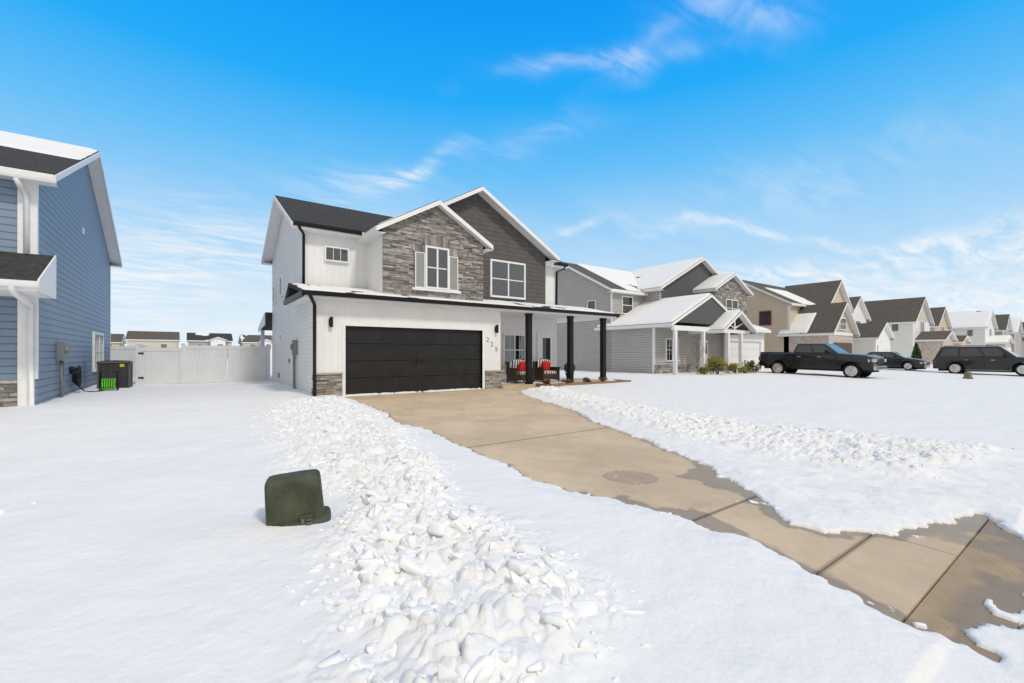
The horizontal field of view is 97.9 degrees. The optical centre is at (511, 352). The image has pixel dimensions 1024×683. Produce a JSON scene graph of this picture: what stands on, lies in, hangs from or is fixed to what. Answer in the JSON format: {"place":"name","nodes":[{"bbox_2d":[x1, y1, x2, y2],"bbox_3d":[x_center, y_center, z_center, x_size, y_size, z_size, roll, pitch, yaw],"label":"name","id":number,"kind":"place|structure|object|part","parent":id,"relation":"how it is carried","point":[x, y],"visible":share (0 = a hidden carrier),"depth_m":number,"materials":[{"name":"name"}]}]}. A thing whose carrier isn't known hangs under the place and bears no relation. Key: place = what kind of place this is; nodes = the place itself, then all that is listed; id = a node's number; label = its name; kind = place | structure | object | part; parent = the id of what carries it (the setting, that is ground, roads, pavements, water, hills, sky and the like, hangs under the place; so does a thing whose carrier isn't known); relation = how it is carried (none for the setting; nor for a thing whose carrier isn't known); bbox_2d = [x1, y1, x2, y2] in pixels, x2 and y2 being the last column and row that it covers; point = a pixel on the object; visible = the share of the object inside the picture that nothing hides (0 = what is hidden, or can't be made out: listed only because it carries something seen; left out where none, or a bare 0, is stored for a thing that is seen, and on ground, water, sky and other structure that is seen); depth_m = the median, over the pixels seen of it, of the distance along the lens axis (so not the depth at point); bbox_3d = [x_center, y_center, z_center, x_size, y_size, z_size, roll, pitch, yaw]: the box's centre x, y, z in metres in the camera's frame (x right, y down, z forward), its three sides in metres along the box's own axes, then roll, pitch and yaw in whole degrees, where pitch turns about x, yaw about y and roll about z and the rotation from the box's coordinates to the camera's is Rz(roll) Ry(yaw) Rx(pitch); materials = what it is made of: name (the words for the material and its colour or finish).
{"place":"outdoors","nodes":[
{"label":"outdoors","id":0,"kind":"place"},
{"bbox_2d":[0,358,1023,682],"bbox_3d":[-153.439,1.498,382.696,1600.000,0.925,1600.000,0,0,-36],"label":"ground","id":1,"kind":"structure","parent":0,"point":[140,542],"depth_m":3.61,"materials":[{"name":"white snow"}]},
{"bbox_2d":[0,131,121,406],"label":"blue house","id":2,"kind":"structure","parent":1,"relation":"on","point":[60,255],"depth_m":11.75,"materials":[{"name":"blue plastic"}]},
{"bbox_2d":[56,341,69,397],"bbox_3d":[-12.303,0.507,12.267,0.235,1.634,0.600,0,0,-36],"label":"electric meter","id":3,"kind":"object","parent":2,"relation":"attached to","point":[62,349],"visible":0.97,"depth_m":12.09,"materials":[{"name":"grey metal"}]},
{"bbox_2d":[70,365,104,391],"bbox_3d":[-13.153,0.798,13.743,0.376,0.853,1.020,0,0,-6],"label":"coiled cable","id":4,"kind":"object","parent":2,"relation":"attached to","point":[74,371],"visible":1,"depth_m":13.35,"materials":[{"name":"black rubber"}]},
{"bbox_2d":[92,332,103,371],"bbox_3d":[-16.088,-0.050,17.366,0.090,1.480,2.200,0,0,-36],"label":"window","id":5,"kind":"structure","parent":2,"relation":"in","point":[97,338],"depth_m":16.95,"materials":[{"name":"white glass"}]},
{"bbox_2d":[99,371,118,390],"bbox_3d":[-13.081,0.934,14.481,0.460,0.719,0.500,0,0,-36],"label":"hose reel","id":6,"kind":"object","parent":1,"relation":"on","point":[107,384],"visible":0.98,"depth_m":14.44,"materials":[{"name":"green rubber"}]},
{"bbox_2d":[97,360,132,388],"bbox_3d":[-13.956,0.767,15.695,0.865,1.025,0.897,0,0,-36],"label":"air conditioner","id":7,"kind":"object","parent":1,"relation":"on","point":[124,368],"visible":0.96,"depth_m":15.44,"materials":[{"name":"paint"}]},
{"bbox_2d":[111,334,126,345],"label":"distant house","id":8,"kind":"structure","parent":1,"relation":"on","point":[118,340],"depth_m":103.02,"materials":[{"name":"beige"}]},
{"bbox_2d":[125,331,179,347],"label":"distant house","id":9,"kind":"structure","parent":1,"relation":"on","point":[154,339],"depth_m":100.80,"materials":[{"name":"beige"}]},
{"bbox_2d":[110,342,269,384],"bbox_3d":[-14.537,0.500,18.813,7.230,1.820,3.318,0,0,8],"label":"vinyl fence","id":10,"kind":"object","parent":1,"relation":"on","point":[184,364],"visible":0.89,"depth_m":18.51,"materials":[{"name":"white plastic"}]},
{"bbox_2d":[186,333,232,357],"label":"distant house","id":11,"kind":"structure","parent":1,"relation":"on","point":[214,339],"depth_m":104.75,"materials":[{"name":"white"}]},
{"bbox_2d":[238,335,271,357],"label":"distant house","id":12,"kind":"structure","parent":1,"relation":"on","point":[249,340],"depth_m":108.98,"materials":[{"name":"beige"}]},
{"bbox_2d":[264,469,330,526],"bbox_3d":[-1.918,1.345,3.948,0.576,0.553,0.392,-4,3,-22],"label":"utility box","id":13,"kind":"object","parent":1,"relation":"on","point":[295,498],"visible":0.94,"depth_m":3.84,"materials":[{"name":"green plastic"}]},
{"bbox_2d":[258,186,619,395],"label":"white house","id":14,"kind":"structure","parent":1,"relation":"on","point":[459,292],"depth_m":15.49,"materials":[{"name":"white paint"}]},
{"bbox_2d":[271,335,274,343],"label":"window","id":15,"kind":"structure","parent":14,"relation":"in","point":[272,336],"depth_m":19.16,"materials":[{"name":"white glass"}]},
{"bbox_2d":[272,284,275,304],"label":"window","id":16,"kind":"structure","parent":14,"relation":"in","point":[274,286],"depth_m":18.83,"materials":[{"name":"white glass"}]},
{"bbox_2d":[279,275,282,296],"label":"window","id":17,"kind":"structure","parent":14,"relation":"in","point":[280,277],"depth_m":17.39,"materials":[{"name":"white glass"}]},
{"bbox_2d":[324,245,348,263],"bbox_3d":[-5.899,-3.315,15.030,0.800,0.510,0.090,0,0,-36],"label":"window","id":18,"kind":"structure","parent":14,"relation":"in","point":[331,253],"depth_m":15.04,"materials":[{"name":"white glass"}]},
{"bbox_2d":[346,326,480,394],"bbox_3d":[-3.101,0.241,14.907,4.846,2.108,0.110,0,0,-36],"label":"garage door","id":19,"kind":"structure","parent":14,"relation":"in","point":[455,355],"depth_m":14.73,"materials":[{"name":"black paint"}]},
{"bbox_2d":[425,245,448,289],"bbox_3d":[-2.567,-2.915,15.336,0.900,1.450,0.090,0,0,-36],"label":"window","id":20,"kind":"structure","parent":14,"relation":"in","point":[436,258],"depth_m":15.32,"materials":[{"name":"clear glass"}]},
{"bbox_2d":[490,259,525,299],"bbox_3d":[-0.155,-3.065,18.691,1.800,1.550,0.090,0,0,-36],"label":"window","id":21,"kind":"structure","parent":14,"relation":"in","point":[507,278],"depth_m":18.68,"materials":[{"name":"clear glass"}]},
{"bbox_2d":[503,334,524,365],"bbox_3d":[0.112,-0.130,19.379,1.200,1.400,0.090,0,0,-36],"label":"window","id":22,"kind":"structure","parent":14,"relation":"in","point":[513,344],"depth_m":19.36,"materials":[{"name":"white glass"}]},
{"bbox_2d":[506,360,534,383],"bbox_3d":[0.343,0.745,18.293,0.960,0.950,0.740,0,0,-36],"label":"porch chair","id":23,"kind":"object","parent":14,"relation":"on","point":[514,374],"visible":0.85,"depth_m":18.12,"materials":[{"name":"brown wicker"}]},
{"bbox_2d":[518,361,524,370],"bbox_3d":[0.449,0.570,18.419,0.440,0.440,0.237,0,0,-36],"label":"red pillow","id":24,"kind":"object","parent":23,"relation":"on","point":[521,366],"visible":0.6,"depth_m":18.30,"materials":[{"name":"fabric"}]},
{"bbox_2d":[539,335,553,366],"bbox_3d":[1.588,0.186,20.444,0.896,2.048,0.090,0,0,-36],"label":"front door","id":25,"kind":"structure","parent":14,"relation":"in","point":[546,342],"depth_m":20.48,"materials":[{"name":"white glass"}]},
{"bbox_2d":[533,359,560,381],"bbox_3d":[1.477,0.745,19.113,0.960,0.950,0.740,0,0,-36],"label":"porch chair","id":26,"kind":"object","parent":14,"relation":"on","point":[542,374],"visible":0.74,"depth_m":18.96,"materials":[{"name":"brown wicker"}]},
{"bbox_2d":[541,361,550,370],"bbox_3d":[1.454,0.570,19.146,0.440,0.440,0.237,0,0,-36],"label":"red pillow","id":27,"kind":"object","parent":26,"relation":"on","point":[546,364],"visible":0.74,"depth_m":19.08,"materials":[{"name":"fabric"}]},
{"bbox_2d":[564,363,575,378],"bbox_3d":[2.522,0.797,19.469,0.542,0.846,0.535,0,0,-36],"label":"potted topiary","id":28,"kind":"object","parent":14,"relation":"on","point":[565,367],"visible":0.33,"depth_m":19.41,"materials":[{"name":"green plant"}]},
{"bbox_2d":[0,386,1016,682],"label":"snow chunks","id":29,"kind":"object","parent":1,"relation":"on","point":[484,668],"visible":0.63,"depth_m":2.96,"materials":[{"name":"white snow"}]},
{"bbox_2d":[536,379,630,386],"bbox_3d":[3.068,1.295,18.450,4.600,0.230,0.900,0,0,-36],"label":"garden edging","id":30,"kind":"object","parent":1,"relation":"on","point":[576,383],"visible":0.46,"depth_m":17.86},
{"bbox_2d":[543,379,550,383],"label":"dry shrub","id":31,"kind":"object","parent":30,"relation":"on","point":[547,381],"visible":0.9,"depth_m":17.32,"materials":[{"name":"brown plant"}]},
{"bbox_2d":[560,378,573,382],"bbox_3d":[2.211,1.133,17.729,0.551,0.265,0.390,0,0,0],"label":"dry shrub","id":32,"kind":"object","parent":30,"relation":"on","point":[568,380],"visible":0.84,"depth_m":17.70,"materials":[{"name":"brown plant"}]},
{"bbox_2d":[583,377,591,381],"bbox_3d":[3.083,1.122,18.349,0.374,0.287,0.395,0,0,35],"label":"dry shrub","id":33,"kind":"object","parent":30,"relation":"on","point":[586,379],"visible":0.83,"depth_m":18.28,"materials":[{"name":"brown plant"}]},
{"bbox_2d":[557,257,770,374],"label":"gray house","id":34,"kind":"structure","parent":1,"relation":"on","point":[668,312],"depth_m":29.76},
{"bbox_2d":[587,300,595,308],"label":"window","id":35,"kind":"structure","parent":34,"relation":"in","point":[591,304],"depth_m":30.34,"materials":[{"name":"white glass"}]},
{"bbox_2d":[621,296,632,313],"bbox_3d":[7.722,-3.190,29.846,1.100,1.200,0.090,0,0,-36],"label":"window","id":36,"kind":"structure","parent":34,"relation":"in","point":[626,301],"depth_m":29.81,"materials":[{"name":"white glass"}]},
{"bbox_2d":[665,338,678,360],"bbox_3d":[9.818,-0.190,27.289,1.300,1.400,0.090,0,0,-36],"label":"window","id":37,"kind":"structure","parent":34,"relation":"in","point":[668,341],"depth_m":27.11,"materials":[{"name":"white glass"}]},
{"bbox_2d":[699,340,707,367],"bbox_3d":[12.609,0.185,29.317,0.900,2.050,0.073,0,0,-36],"label":"front door","id":38,"kind":"structure","parent":34,"relation":"in","point":[706,341],"depth_m":29.37,"materials":[{"name":"white glass"}]},
{"bbox_2d":[725,299,737,309],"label":"window","id":39,"kind":"structure","parent":34,"relation":"in","point":[730,304],"depth_m":32.39,"materials":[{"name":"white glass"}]},
{"bbox_2d":[730,341,758,370],"bbox_3d":[16.628,0.235,31.951,4.400,2.140,0.058,0,0,-36],"label":"garage door","id":40,"kind":"structure","parent":34,"relation":"in","point":[750,349],"depth_m":32.10,"materials":[{"name":"white metal"}]},
{"bbox_2d":[691,336,706,374],"bbox_3d":[10.496,0.177,25.166,0.834,2.467,0.914,0,0,36],"label":"bare tree","id":41,"kind":"object","parent":1,"relation":"on","point":[697,348],"visible":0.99,"depth_m":25.23,"materials":[{"name":"brown plant"}]},
{"bbox_2d":[698,366,709,374],"bbox_3d":[11.024,1.014,25.545,0.717,0.519,0.660,0,0,-36],"label":"evergreen bush","id":42,"kind":"object","parent":1,"relation":"on","point":[703,370],"visible":0.99,"depth_m":25.44,"materials":[{"name":"green plant"}]},
{"bbox_2d":[703,355,728,373],"bbox_3d":[11.922,0.702,25.859,1.490,1.144,1.444,0,0,-36],"label":"evergreen bush","id":43,"kind":"object","parent":1,"relation":"on","point":[717,363],"visible":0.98,"depth_m":25.65,"materials":[{"name":"green plant"}]},
{"bbox_2d":[727,363,746,372],"bbox_3d":[13.448,0.920,26.748,1.020,0.710,1.094,0,0,-36],"label":"evergreen bush","id":44,"kind":"object","parent":1,"relation":"on","point":[733,367],"visible":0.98,"depth_m":26.72,"materials":[{"name":"green plant"}]},
{"bbox_2d":[737,365,752,372],"bbox_3d":[14.323,0.990,27.395,0.906,0.573,0.886,0,0,-36],"label":"evergreen bush","id":45,"kind":"object","parent":1,"relation":"on","point":[748,370],"visible":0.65,"depth_m":27.14,"materials":[{"name":"green plant"}]},
{"bbox_2d":[743,360,761,372],"bbox_3d":[15.233,0.852,28.221,0.968,0.847,0.967,0,0,-36],"label":"evergreen bush","id":46,"kind":"object","parent":1,"relation":"on","point":[751,363],"visible":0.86,"depth_m":28.15,"materials":[{"name":"green plant"}]},
{"bbox_2d":[742,280,859,352],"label":"tan house","id":47,"kind":"structure","parent":1,"relation":"on","point":[791,317],"depth_m":38.21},
{"bbox_2d":[759,311,770,325],"bbox_3d":[22.221,-3.065,39.157,0.090,1.250,1.000,0,0,-36],"label":"window","id":48,"kind":"structure","parent":47,"relation":"in","point":[764,316],"depth_m":39.17,"materials":[{"name":"glass"}]},
{"bbox_2d":[839,318,845,329],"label":"window","id":49,"kind":"structure","parent":47,"relation":"in","point":[842,325],"depth_m":36.64,"materials":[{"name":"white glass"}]},
{"bbox_2d":[834,343,851,352],"bbox_3d":[27.201,0.235,36.614,3.800,2.140,0.058,0,0,-36],"label":"garage door","id":50,"kind":"structure","parent":47,"relation":"in","point":[847,347],"depth_m":36.95,"materials":[{"name":"beige"}]},
{"bbox_2d":[758,343,886,377],"bbox_3d":[18.325,0.405,26.705,2.420,1.930,6.090,0,1,-36],"label":"pickup truck","id":51,"kind":"object","parent":1,"relation":"on","point":[826,357],"visible":0.98,"depth_m":25.79,"materials":[{"name":"black paint"}]},
{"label":"side window","id":52,"kind":"part","parent":51,"relation":"part of","materials":[{"name":"black glass"}]},
{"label":"side window","id":53,"kind":"part","parent":51,"relation":"part of","materials":[{"name":"black glass"}]},
{"bbox_2d":[849,296,894,353],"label":"house","id":54,"kind":"structure","parent":1,"relation":"on","point":[876,337],"depth_m":45.03,"materials":[{"name":"white"}]},
{"bbox_2d":[878,345,889,351],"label":"garage door","id":55,"kind":"structure","parent":54,"relation":"in","point":[881,348],"depth_m":44.87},
{"bbox_2d":[867,352,931,369],"bbox_3d":[30.156,0.615,35.772,2.260,1.430,4.854,0,0,-36],"label":"sedan car","id":56,"kind":"object","parent":1,"relation":"on","point":[896,360],"visible":0.54,"depth_m":34.52,"materials":[{"name":"black paint"}]},
{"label":"side window","id":57,"kind":"part","parent":56,"relation":"part of","materials":[{"name":"black glass"}]},
{"bbox_2d":[864,297,957,363],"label":"house","id":58,"kind":"structure","parent":1,"relation":"on","point":[910,321],"depth_m":51.61,"materials":[{"name":"white"}]},
{"bbox_2d":[891,324,898,331],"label":"window","id":59,"kind":"structure","parent":58,"relation":"in","point":[894,327],"depth_m":51.71,"materials":[{"name":"white glass"}]},
{"bbox_2d":[920,321,923,332],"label":"window","id":60,"kind":"structure","parent":58,"relation":"in","point":[921,323],"depth_m":52.44,"materials":[{"name":"white glass"}]},
{"bbox_2d":[910,343,921,358],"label":"conifer tree","id":61,"kind":"object","parent":1,"relation":"on","point":[916,352],"visible":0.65,"depth_m":47.15,"materials":[{"name":"green plant"}]},
{"bbox_2d":[930,307,971,346],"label":"house","id":62,"kind":"structure","parent":1,"relation":"on","point":[941,318],"depth_m":61.60,"materials":[{"name":"beige"}]},
{"bbox_2d":[962,372,972,378],"bbox_3d":[26.164,1.330,25.594,0.600,0.500,0.400,0,0,-36],"label":"utility box","id":63,"kind":"object","parent":1,"relation":"on","point":[967,375],"visible":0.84,"depth_m":25.44,"materials":[{"name":"green plastic"}]},
{"bbox_2d":[933,345,1023,375],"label":"suv car","id":64,"kind":"object","parent":1,"relation":"on","point":[978,358],"visible":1,"depth_m":30.29,"materials":[{"name":"black paint"}]},
{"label":"side window","id":65,"kind":"part","parent":64,"relation":"part of","materials":[{"name":"black glass"}]},
{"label":"side window","id":66,"kind":"part","parent":64,"relation":"part of","materials":[{"name":"black glass"}]},
{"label":"side window","id":67,"kind":"part","parent":64,"relation":"part of","materials":[{"name":"black glass"}]},
{"bbox_2d":[948,310,1014,350],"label":"house","id":68,"kind":"structure","parent":1,"relation":"on","point":[978,327],"depth_m":67.22,"materials":[{"name":"white"}]},
{"bbox_2d":[967,330,972,335],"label":"window","id":69,"kind":"structure","parent":68,"relation":"in","point":[969,332],"depth_m":66.93,"materials":[{"name":"white glass"}]},
{"bbox_2d":[994,314,1012,334],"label":"house","id":70,"kind":"structure","parent":1,"relation":"on","point":[1004,323],"depth_m":78.11,"materials":[{"name":"grey"}]},
{"bbox_2d":[1010,318,1023,356],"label":"house","id":71,"kind":"structure","parent":1,"relation":"on","point":[1017,332],"depth_m":88.95,"materials":[{"name":"grey"}]},
{"bbox_2d":[1021,322,1023,356],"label":"house","id":72,"kind":"structure","parent":1,"relation":"on","point":[1022,345],"depth_m":98.45,"materials":[{"name":"beige"}]},
{"bbox_2d":[0,0,1023,347],"label":"sky","id":73,"kind":"structure","parent":0,"point":[876,147],"materials":[{"name":"blue"}]},
{"bbox_2d":[345,387,871,574],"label":"driveway","id":74,"kind":"structure","parent":0,"point":[568,450],"depth_m":6.39,"materials":[{"name":"beige concrete"}]},
{"bbox_2d":[818,513,987,622],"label":"pavement","id":75,"kind":"structure","parent":0,"point":[902,573],"depth_m":3.48,"materials":[{"name":"beige concrete"}]},
{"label":"road","id":76,"kind":"structure","parent":0,"visible":0},
{"bbox_2d":[904,520,1023,662],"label":"gutter","id":77,"kind":"object","parent":76,"relation":"on","point":[988,563],"visible":0.6,"depth_m":3.14,"materials":[{"name":"concrete"}]}
]}

